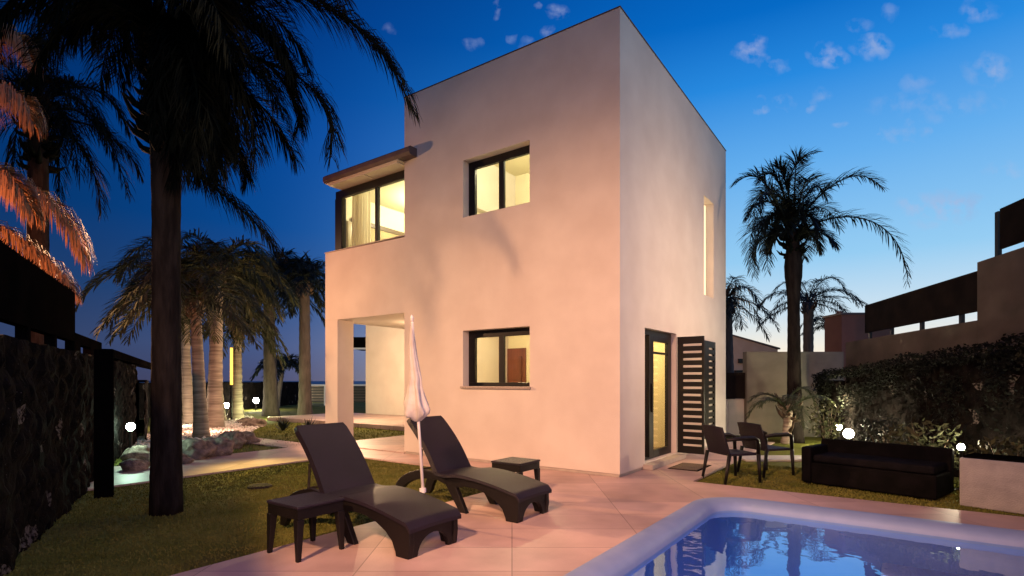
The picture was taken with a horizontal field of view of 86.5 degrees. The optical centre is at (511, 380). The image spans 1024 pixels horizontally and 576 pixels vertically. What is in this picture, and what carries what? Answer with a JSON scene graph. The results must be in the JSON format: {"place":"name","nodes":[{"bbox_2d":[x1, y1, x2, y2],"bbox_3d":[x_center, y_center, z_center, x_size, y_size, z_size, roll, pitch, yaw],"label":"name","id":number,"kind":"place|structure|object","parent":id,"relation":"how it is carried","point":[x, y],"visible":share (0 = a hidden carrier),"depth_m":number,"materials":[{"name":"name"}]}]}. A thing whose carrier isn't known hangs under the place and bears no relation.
{"place":"outdoors","nodes":[
{"label":"outdoors","id":0,"kind":"place"},
{"bbox_2d":[87,433,307,490],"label":"garden path","id":1,"kind":"structure","parent":0,"point":[283,454],"depth_m":9.79,"materials":[{"name":"tile"}]},
{"bbox_2d":[120,458,149,471],"bbox_3d":[-6.240,1.423,8.970,0.428,0.289,0.395,0,0,-16],"label":"boulder","id":2,"kind":"object","parent":1,"relation":"on","point":[131,465],"visible":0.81,"depth_m":8.88,"materials":[{"name":"brown stone"}]},
{"bbox_2d":[182,453,194,463],"bbox_3d":[-5.898,1.426,9.667,0.414,0.291,0.382,0,0,0],"label":"boulder","id":3,"kind":"object","parent":1,"relation":"on","point":[186,459],"visible":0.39,"depth_m":9.64,"materials":[{"name":"brown stone"}]},
{"bbox_2d":[140,381,365,383],"bbox_3d":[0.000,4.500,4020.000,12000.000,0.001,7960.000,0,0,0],"label":"sea","id":4,"kind":"structure","parent":0,"point":[323,382],"depth_m":3499.75,"materials":[{"name":"blue liquid"}]},
{"bbox_2d":[311,386,365,397],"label":"wall","id":5,"kind":"structure","parent":0,"point":[353,391],"depth_m":40.00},
{"bbox_2d":[353,337,365,350],"bbox_3d":[-7.018,-0.456,31.470,4.200,3.912,3.060,0,0,0],"label":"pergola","id":6,"kind":"object","parent":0,"point":[359,343],"visible":0.17,"depth_m":30.00,"materials":[{"name":"black paint"}]},
{"bbox_2d":[0,0,1023,380],"label":"sky","id":7,"kind":"structure","parent":0,"point":[926,96],"materials":[{"name":"blue"}]},
{"bbox_2d":[4,402,1023,575],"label":"ground","id":8,"kind":"structure","parent":0,"point":[318,408],"depth_m":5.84,"materials":[{"name":"green plant"}]},
{"bbox_2d":[0,24,95,305],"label":"palm tree","id":9,"kind":"object","parent":8,"relation":"on","point":[15,189],"visible":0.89,"depth_m":7.50,"materials":[{"name":"green plant"}]},
{"bbox_2d":[0,334,137,575],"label":"stone wall","id":10,"kind":"structure","parent":8,"relation":"on","point":[46,435],"depth_m":5.33,"materials":[{"name":"black stone"}]},
{"bbox_2d":[0,237,74,350],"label":"screen fence","id":11,"kind":"object","parent":10,"relation":"on","point":[34,298],"visible":1,"depth_m":5.40,"materials":[{"name":"brown wood"}]},
{"bbox_2d":[75,333,101,354],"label":"garden gate","id":12,"kind":"structure","parent":10,"relation":"attached to","point":[88,345],"depth_m":8.04,"materials":[{"name":"brown wood"}]},
{"bbox_2d":[102,349,150,369],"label":"beam","id":13,"kind":"structure","parent":10,"relation":"on","point":[125,358],"depth_m":11.75,"materials":[{"name":"brown wood"}]},
{"bbox_2d":[0,7,144,343],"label":"palm tree","id":14,"kind":"object","parent":8,"relation":"on","point":[39,155],"visible":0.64,"depth_m":9.47,"materials":[{"name":"green plant"}]},
{"bbox_2d":[94,349,113,498],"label":"pillar","id":15,"kind":"structure","parent":8,"relation":"on","point":[103,423],"depth_m":6.96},
{"bbox_2d":[126,422,134,446],"bbox_3d":[-6.870,1.125,9.800,0.160,0.751,0.160,0,0,0],"label":"garden lamp","id":16,"kind":"object","parent":8,"relation":"on","point":[130,426],"visible":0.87,"depth_m":9.78,"materials":[{"name":"white glass"}]},
{"bbox_2d":[120,445,149,462],"bbox_3d":[-6.849,1.399,9.946,0.640,0.454,0.585,0,0,45],"label":"boulder","id":17,"kind":"object","parent":8,"relation":"on","point":[141,452],"visible":0.47,"depth_m":9.76,"materials":[{"name":"grey stone"}]},
{"bbox_2d":[135,380,149,439],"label":"stone wall","id":18,"kind":"structure","parent":8,"relation":"on","point":[146,403],"depth_m":16.29,"materials":[{"name":"black stone"}]},
{"bbox_2d":[182,438,216,459],"bbox_3d":[-6.036,1.365,10.364,0.742,0.565,0.748,0,0,0],"label":"boulder","id":19,"kind":"object","parent":8,"relation":"on","point":[197,449],"visible":0.62,"depth_m":10.15,"materials":[{"name":"stone"}]},
{"bbox_2d":[0,0,421,516],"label":"palm tree","id":20,"kind":"object","parent":8,"relation":"on","point":[195,86],"visible":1,"depth_m":6.02,"materials":[{"name":"green plant"}]},
{"bbox_2d":[203,437,233,456],"bbox_3d":[-5.898,1.364,10.809,0.688,0.511,0.595,0,0,33],"label":"boulder","id":21,"kind":"object","parent":8,"relation":"on","point":[224,446],"visible":0.51,"depth_m":10.71,"materials":[{"name":"brown stone"}]},
{"bbox_2d":[139,382,298,418],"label":"stone wall","id":22,"kind":"structure","parent":8,"relation":"on","point":[253,390],"depth_m":29.18,"materials":[{"name":"black stone"}]},
{"bbox_2d":[219,431,246,449],"bbox_3d":[-6.190,1.385,11.959,0.549,0.574,0.647,0,0,27],"label":"boulder","id":23,"kind":"object","parent":8,"relation":"on","point":[238,438],"visible":0.45,"depth_m":11.88,"materials":[{"name":"brown stone"}]},
{"bbox_2d":[253,398,258,410],"bbox_3d":[-12.941,1.172,27.500,0.280,0.656,0.280,0,0,0],"label":"garden lamp","id":24,"kind":"object","parent":8,"relation":"on","point":[255,400],"visible":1,"depth_m":27.42,"materials":[{"name":"white metal"}]},
{"bbox_2d":[247,483,271,488],"bbox_3d":[-3.547,1.478,7.650,0.320,0.037,0.320,0,0,0],"label":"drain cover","id":25,"kind":"object","parent":8,"relation":"on","point":[260,485],"visible":1,"depth_m":7.58,"materials":[{"name":"metal"}]},
{"bbox_2d":[203,245,324,416],"bbox_3d":[-10.351,-2.087,22.955,4.916,7.197,5.060,0,0,0],"label":"palm tree","id":26,"kind":"object","parent":8,"relation":"on","point":[270,407],"visible":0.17,"depth_m":22.89,"materials":[{"name":"green plant"}]},
{"bbox_2d":[250,353,298,407],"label":"palm tree","id":27,"kind":"object","parent":8,"relation":"on","point":[294,363],"visible":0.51,"depth_m":29.66,"materials":[{"name":"green plant"}]},
{"bbox_2d":[271,417,293,430],"bbox_3d":[-6.814,1.246,16.295,0.661,0.509,0.599,0,0,44],"label":"agave","id":28,"kind":"object","parent":8,"relation":"on","point":[284,425],"visible":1,"depth_m":16.26,"materials":[{"name":"green plant"}]},
{"bbox_2d":[253,250,324,414],"bbox_3d":[-8.253,-1.794,21.888,4.266,6.610,4.134,0,0,0],"label":"palm tree","id":29,"kind":"object","parent":8,"relation":"on","point":[308,268],"visible":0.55,"depth_m":21.87,"materials":[{"name":"green plant"}]},
{"bbox_2d":[301,418,315,424],"bbox_3d":[-5.826,1.245,15.589,0.637,0.510,0.898,0,0,37],"label":"agave","id":30,"kind":"object","parent":8,"relation":"on","point":[308,423],"visible":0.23,"depth_m":15.68,"materials":[{"name":"green plant"}]},
{"bbox_2d":[311,384,324,405],"bbox_3d":[-11.890,0.860,33.000,1.123,1.280,0.120,0,0,0],"label":"railing","id":31,"kind":"object","parent":8,"relation":"on","point":[318,399],"visible":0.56,"depth_m":32.98,"materials":[{"name":"white metal"}]},
{"bbox_2d":[267,413,403,430],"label":"raised terrace","id":32,"kind":"structure","parent":8,"relation":"on","point":[379,421],"depth_m":19.12,"materials":[{"name":"tile"}]},
{"bbox_2d":[353,384,365,401],"bbox_3d":[-9.253,0.860,33.000,0.896,1.280,0.120,0,0,0],"label":"railing","id":33,"kind":"object","parent":8,"relation":"on","point":[359,399],"visible":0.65,"depth_m":32.98,"materials":[{"name":"grey metal"}]},
{"bbox_2d":[356,435,405,453],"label":"porch floor","id":34,"kind":"structure","parent":8,"relation":"on","point":[393,444],"depth_m":12.38,"materials":[{"name":"tile"}]},
{"bbox_2d":[366,325,403,414],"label":"wall","id":35,"kind":"structure","parent":8,"relation":"on","point":[384,370],"depth_m":22.02,"materials":[{"name":"white paint"}]},
{"bbox_2d":[323,6,725,476],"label":"house","id":36,"kind":"structure","parent":8,"relation":"on","point":[531,238],"depth_m":9.75,"materials":[{"name":"paint"}]},
{"bbox_2d":[335,170,403,249],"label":"window","id":37,"kind":"structure","parent":36,"relation":"in","point":[340,201],"depth_m":12.18,"materials":[{"name":"black metal"}]},
{"bbox_2d":[460,327,530,388],"bbox_3d":[-0.253,-0.395,9.749,1.560,1.070,0.275,0,0,36],"label":"window","id":38,"kind":"structure","parent":36,"relation":"in","point":[501,333],"depth_m":9.83,"materials":[{"name":"black metal"}]},
{"bbox_2d":[469,145,529,215],"bbox_3d":[-0.192,-3.560,9.825,1.490,1.060,0.082,0,0,36],"label":"window","id":39,"kind":"structure","parent":36,"relation":"in","point":[523,151],"depth_m":9.83,"materials":[{"name":"black metal"}]},
{"bbox_2d":[507,348,525,382],"bbox_3d":[0.108,0.285,13.370,0.540,2.170,0.080,0,0,36],"label":"inner door","id":40,"kind":"structure","parent":36,"relation":"in","point":[516,357],"depth_m":13.32,"materials":[{"name":"red wood"}]},
{"bbox_2d":[645,329,670,459],"bbox_3d":[2.570,0.240,9.772,0.140,2.260,1.555,0,0,36],"label":"patio door","id":41,"kind":"structure","parent":36,"relation":"in","point":[651,336],"depth_m":9.62,"materials":[{"name":"black metal"}]},
{"bbox_2d":[704,205,705,294],"bbox_3d":[4.227,-2.945,12.174,0.020,2.090,0.680,0,0,36],"label":"slit window","id":42,"kind":"structure","parent":36,"relation":"in","point":[704,205],"depth_m":12.36,"materials":[{"name":"beige"}]},
{"bbox_2d":[170,441,1023,575],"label":"pool deck","id":43,"kind":"structure","parent":8,"relation":"on","point":[585,518],"depth_m":5.45,"materials":[{"name":"tile"}]},
{"bbox_2d":[267,492,344,562],"bbox_3d":[-1.780,1.245,4.701,0.460,0.450,0.460,0,0,36],"label":"side table","id":44,"kind":"object","parent":43,"relation":"on","point":[299,508],"visible":1,"depth_m":4.62,"materials":[{"name":"plastic"}]},
{"bbox_2d":[280,422,460,559],"bbox_3d":[-1.420,0.958,5.239,1.905,1.024,0.640,0,0,36],"label":"sun lounger","id":45,"kind":"object","parent":43,"relation":"on","point":[408,520],"visible":0.91,"depth_m":5.05,"materials":[{"name":"plastic"}]},
{"bbox_2d":[403,315,429,492],"bbox_3d":[-0.915,0.394,5.620,0.430,2.152,0.400,0,0,0],"label":"parasol","id":46,"kind":"object","parent":43,"relation":"on","point":[416,406],"visible":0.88,"depth_m":5.58,"materials":[{"name":"white"}]},
{"bbox_2d":[396,415,551,522],"bbox_3d":[-0.515,0.958,6.379,1.905,1.024,0.640,0,0,36],"label":"sun lounger","id":47,"kind":"object","parent":43,"relation":"on","point":[513,495],"visible":0.93,"depth_m":6.18,"materials":[{"name":"plastic"}]},
{"bbox_2d":[491,457,539,480],"bbox_3d":[0.050,1.245,7.000,0.460,0.450,0.460,0,0,36],"label":"side table","id":48,"kind":"object","parent":43,"relation":"on","point":[518,465],"visible":0.52,"depth_m":6.88,"materials":[{"name":"plastic"}]},
{"bbox_2d":[668,463,711,471],"bbox_3d":[3.032,1.462,9.265,0.500,0.015,0.780,0,0,36],"label":"doormat","id":49,"kind":"object","parent":43,"relation":"on","point":[690,467],"visible":0.97,"depth_m":9.19,"materials":[{"name":"beige fabric"}]},
{"bbox_2d":[564,497,1023,575],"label":"swimming pool","id":50,"kind":"structure","parent":43,"relation":"in","point":[631,555],"depth_m":5.57,"materials":[{"name":"blue"}]},
{"bbox_2d":[647,511,1023,575],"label":"pool water","id":51,"kind":"structure","parent":50,"relation":"in","point":[755,540],"depth_m":5.05,"materials":[{"name":"blue liquid"}]},
{"bbox_2d":[702,425,761,484],"bbox_3d":[3.263,1.080,8.166,0.667,0.839,0.634,0,0,-14],"label":"armchair","id":52,"kind":"object","parent":8,"relation":"on","point":[716,439],"visible":0.99,"depth_m":7.98,"materials":[{"name":"wicker"}]},
{"bbox_2d":[726,275,780,372],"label":"palm tree","id":53,"kind":"object","parent":8,"relation":"on","point":[731,305],"visible":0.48,"depth_m":18.82,"materials":[{"name":"green plant"}]},
{"bbox_2d":[737,422,794,477],"bbox_3d":[4.044,1.080,8.732,0.667,0.839,0.634,0,0,-18],"label":"armchair","id":54,"kind":"object","parent":8,"relation":"on","point":[746,429],"visible":0.92,"depth_m":8.55,"materials":[{"name":"wicker"}]},
{"bbox_2d":[745,386,837,443],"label":"young palm","id":55,"kind":"object","parent":8,"relation":"on","point":[790,406],"visible":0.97,"depth_m":12.88,"materials":[{"name":"green plant"}]},
{"bbox_2d":[743,352,843,436],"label":"garden wall","id":56,"kind":"structure","parent":8,"relation":"on","point":[765,372],"depth_m":14.60,"materials":[{"name":"beige paint"}]},
{"bbox_2d":[726,373,744,434],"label":"gate","id":57,"kind":"structure","parent":56,"relation":"attached to","point":[735,390],"depth_m":14.75,"materials":[{"name":"paint"}]},
{"bbox_2d":[726,399,743,434],"bbox_3d":[5.873,0.990,14.770,0.845,0.980,0.040,0,0,0],"label":"door leaf","id":58,"kind":"structure","parent":57,"relation":"in","point":[734,407],"depth_m":14.75,"materials":[{"name":"paint"}]},
{"bbox_2d":[755,274,866,351],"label":"palm tree","id":59,"kind":"object","parent":8,"relation":"on","point":[808,308],"visible":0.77,"depth_m":23.81,"materials":[{"name":"green plant"}]},
{"bbox_2d":[800,314,824,336],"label":"palm tree","id":60,"kind":"object","parent":8,"relation":"on","point":[815,329],"visible":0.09,"depth_m":34.28,"materials":[{"name":"green plant"}]},
{"bbox_2d":[729,144,913,442],"bbox_3d":[7.037,-2.183,13.534,5.112,7.386,2.972,0,0,-25],"label":"palm tree","id":61,"kind":"object","parent":8,"relation":"on","point":[790,227],"visible":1,"depth_m":13.20,"materials":[{"name":"green plant"}]},
{"bbox_2d":[806,399,844,438],"bbox_3d":[6.848,0.947,11.903,0.751,1.114,0.750,0,0,30],"label":"shrub","id":62,"kind":"object","parent":8,"relation":"on","point":[825,430],"visible":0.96,"depth_m":11.84,"materials":[{"name":"green plant"}]},
{"bbox_2d":[836,424,841,438],"bbox_3d":[7.452,1.243,12.400,0.160,0.514,0.160,0,0,0],"label":"garden lamp","id":63,"kind":"object","parent":8,"relation":"on","point":[840,426],"visible":0.45,"depth_m":12.38,"materials":[{"name":"white glass"}]},
{"bbox_2d":[843,428,853,439],"bbox_3d":[6.558,1.215,10.600,0.180,0.570,0.180,0,0,0],"label":"garden lamp","id":64,"kind":"object","parent":8,"relation":"on","point":[848,433],"visible":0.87,"depth_m":10.55,"materials":[{"name":"white glass"}]},
{"bbox_2d":[802,438,953,500],"bbox_3d":[5.037,1.190,7.571,0.809,0.613,1.609,0,0,-38],"label":"sofa","id":65,"kind":"object","parent":8,"relation":"on","point":[926,472],"visible":1,"depth_m":7.33,"materials":[{"name":"black wicker"}]},
{"bbox_2d":[854,413,914,443],"bbox_3d":[6.741,1.041,9.891,0.823,0.931,0.845,0,0,-17],"label":"shrub","id":66,"kind":"object","parent":8,"relation":"on","point":[876,431],"visible":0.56,"depth_m":9.88,"materials":[{"name":"green plant"}]},
{"bbox_2d":[818,350,1023,476],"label":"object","id":67,"kind":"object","parent":8,"relation":"on","point":[974,428],"depth_m":8.64,"materials":[{"name":"plant"}]},
{"bbox_2d":[811,332,1023,434],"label":"hedge","id":68,"kind":"object","parent":67,"relation":"on","point":[948,357],"visible":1,"depth_m":8.90,"materials":[{"name":"green plant"}]},
{"bbox_2d":[882,418,965,469],"bbox_3d":[6.003,1.020,7.881,1.005,0.969,1.020,0,0,0],"label":"shrub","id":69,"kind":"object","parent":8,"relation":"on","point":[924,439],"visible":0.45,"depth_m":7.83,"materials":[{"name":"green plant"}]},
{"bbox_2d":[846,247,1023,371],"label":"boundary wall","id":70,"kind":"structure","parent":8,"relation":"on","point":[1000,295],"depth_m":8.33,"materials":[{"name":"beige paint"}]},
{"bbox_2d":[865,271,976,338],"bbox_3d":[7.802,-1.341,10.546,0.100,0.798,4.130,0,0,11],"label":"screen fence","id":71,"kind":"object","parent":70,"relation":"on","point":[956,296],"visible":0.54,"depth_m":10.07,"materials":[{"name":"brown wood"}]},
{"bbox_2d":[995,198,1023,255],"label":"screen fence","id":72,"kind":"object","parent":70,"relation":"on","point":[1009,225],"visible":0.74,"depth_m":7.90,"materials":[{"name":"brown wood"}]},
{"bbox_2d":[954,444,964,490],"bbox_3d":[6.150,1.180,7.450,0.160,0.640,0.160,0,0,0],"label":"garden lamp","id":73,"kind":"object","parent":8,"relation":"on","point":[960,447],"visible":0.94,"depth_m":7.44,"materials":[{"name":"white metal"}]},
{"bbox_2d":[960,453,1023,513],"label":"planter","id":74,"kind":"object","parent":8,"relation":"on","point":[992,481],"visible":1,"depth_m":6.30,"materials":[{"name":"beige concrete"}]},
{"bbox_2d":[967,436,1023,455],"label":"shrub","id":75,"kind":"object","parent":74,"relation":"in","point":[1006,450],"visible":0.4,"depth_m":6.96,"materials":[{"name":"green plant"}]},
{"bbox_2d":[733,335,779,372],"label":"house","id":76,"kind":"structure","parent":0,"point":[741,345],"depth_m":26.00,"materials":[{"name":"beige paint"}]},
{"bbox_2d":[737,455,801,460],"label":"garden path","id":77,"kind":"structure","parent":0,"point":[774,458],"depth_m":10.26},
{"bbox_2d":[823,311,889,380],"bbox_3d":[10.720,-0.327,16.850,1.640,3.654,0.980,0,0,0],"label":"house","id":78,"kind":"structure","parent":0,"point":[842,329],"depth_m":16.40,"materials":[{"name":"beige paint"}]},
{"label":"pebble bed ground","id":79,"kind":"structure","parent":0,"visible":0},
{"bbox_2d":[75,236,276,424],"bbox_3d":[-11.129,-1.616,18.566,5.944,6.275,5.800,0,0,0],"label":"palm tree","id":80,"kind":"object","parent":79,"relation":"on","point":[187,399],"visible":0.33,"depth_m":18.14,"materials":[{"name":"green plant"}]},
{"bbox_2d":[88,252,278,437],"bbox_3d":[-8.598,-0.866,14.536,4.320,4.789,4.547,0,0,0],"label":"palm tree","id":81,"kind":"object","parent":79,"relation":"on","point":[195,293],"visible":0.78,"depth_m":14.13,"materials":[{"name":"green plant"}]},
{"bbox_2d":[133,415,258,447],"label":"pebbles","id":82,"kind":"object","parent":79,"relation":"on","point":[232,424],"visible":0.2,"depth_m":16.15,"materials":[{"name":"white gravel"}]},
{"bbox_2d":[148,257,270,420],"bbox_3d":[-11.224,-1.482,19.829,4.281,6.001,4.537,0,0,0],"label":"palm tree","id":83,"kind":"object","parent":79,"relation":"on","point":[268,311],"visible":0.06,"depth_m":19.82,"materials":[{"name":"green plant"}]},
{"bbox_2d":[124,228,301,427],"bbox_3d":[-9.258,-1.528,17.024,4.835,6.067,4.675,0,0,0],"label":"palm tree","id":84,"kind":"object","parent":79,"relation":"on","point":[224,265],"visible":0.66,"depth_m":16.99,"materials":[{"name":"green plant"}]},
{"bbox_2d":[230,347,232,419],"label":"light column","id":85,"kind":"structure","parent":79,"relation":"on","point":[231,384],"depth_m":20.37,"materials":[{"name":"yellow metal"}]},
{"bbox_2d":[236,417,250,422],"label":"boulder","id":86,"kind":"object","parent":79,"relation":"on","point":[243,420],"visible":0.39,"depth_m":18.73,"materials":[{"name":"brown stone"}]},
{"bbox_2d":[202,306,289,418],"bbox_3d":[-10.569,-0.674,20.901,3.661,4.407,3.492,0,0,0],"label":"palm tree","id":87,"kind":"object","parent":79,"relation":"on","point":[238,408],"visible":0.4,"depth_m":20.96,"materials":[{"name":"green plant"}]},
{"bbox_2d":[239,431,260,444],"bbox_3d":[-6.351,1.409,12.965,0.635,0.441,0.638,0,0,0],"label":"boulder","id":88,"kind":"object","parent":79,"relation":"on","point":[251,437],"visible":0.46,"depth_m":12.88,"materials":[{"name":"brown stone"}]},
{"bbox_2d":[241,418,266,426],"bbox_3d":[-8.398,1.389,17.822,0.673,0.384,0.708,0,0,0],"label":"boulder","id":89,"kind":"object","parent":79,"relation":"on","point":[254,422],"visible":0.73,"depth_m":17.59,"materials":[{"name":"brown stone"}]}
]}

